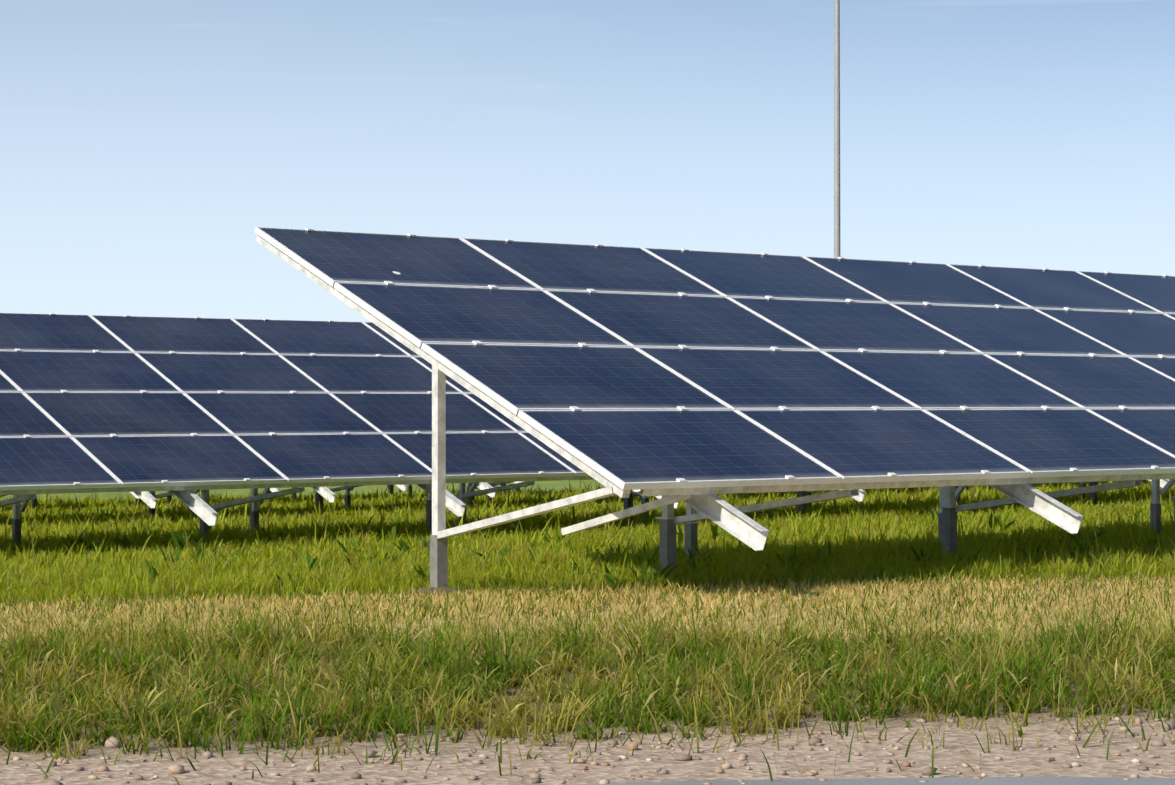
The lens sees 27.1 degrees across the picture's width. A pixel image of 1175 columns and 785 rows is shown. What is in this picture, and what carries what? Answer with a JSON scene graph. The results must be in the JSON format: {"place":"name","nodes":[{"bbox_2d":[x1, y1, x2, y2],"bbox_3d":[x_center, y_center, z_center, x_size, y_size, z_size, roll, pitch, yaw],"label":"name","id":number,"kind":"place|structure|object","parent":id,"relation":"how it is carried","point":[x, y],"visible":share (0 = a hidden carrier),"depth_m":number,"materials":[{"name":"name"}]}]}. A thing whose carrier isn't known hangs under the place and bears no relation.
{"place":"outdoors","nodes":[
{"label":"outdoors","id":0,"kind":"place"},
{"bbox_2d":[0,480,1174,784],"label":"grass field","id":1,"kind":"structure","parent":0,"point":[104,558],"depth_m":11.75,"materials":[{"name":"green plant"}]},
{"bbox_2d":[0,479,1174,784],"bbox_3d":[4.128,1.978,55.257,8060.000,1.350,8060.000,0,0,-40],"label":"ground","id":2,"kind":"structure","parent":0,"point":[952,755],"depth_m":7.52,"materials":[{"name":"soil"}]},
{"bbox_2d":[32,481,523,505],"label":"solar table row","id":3,"kind":"object","parent":2,"relation":"on","point":[390,490],"depth_m":44.06,"materials":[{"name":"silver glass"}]},
{"bbox_2d":[0,480,1146,516],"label":"solar table row","id":4,"kind":"object","parent":2,"relation":"on","point":[149,497],"visible":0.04,"depth_m":33.82,"materials":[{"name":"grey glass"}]},
{"bbox_2d":[0,313,1169,544],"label":"solar table row","id":5,"kind":"object","parent":2,"relation":"on","point":[182,409],"visible":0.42,"depth_m":23.37,"materials":[{"name":"blue glass"}]},
{"bbox_2d":[2,699,1174,784],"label":"gravel pebbles","id":6,"kind":"object","parent":2,"relation":"on","point":[533,775],"visible":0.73,"depth_m":7.35,"materials":[{"name":"grey gravel"}]},
{"bbox_2d":[254,227,1174,587],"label":"solar table row","id":7,"kind":"object","parent":2,"relation":"on","point":[696,381],"visible":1,"depth_m":15.92,"materials":[{"name":"blue glass"}]},
{"bbox_2d":[834,0,840,257],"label":"lightning mast","id":8,"kind":"object","parent":2,"relation":"on","point":[836,128],"visible":0.21,"depth_m":49.88,"materials":[{"name":"metal"}]},
{"bbox_2d":[0,0,1174,321],"label":"sky","id":9,"kind":"structure","parent":0,"point":[145,145],"materials":[{"name":"blue"}]},
{"bbox_2d":[406,559,939,595],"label":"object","id":10,"kind":"object","parent":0,"point":[444,589],"visible":0.02,"depth_m":14.32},
{"bbox_2d":[570,777,1174,784],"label":"road","id":11,"kind":"structure","parent":0,"point":[1021,781],"depth_m":6.94,"materials":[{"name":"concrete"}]}
]}

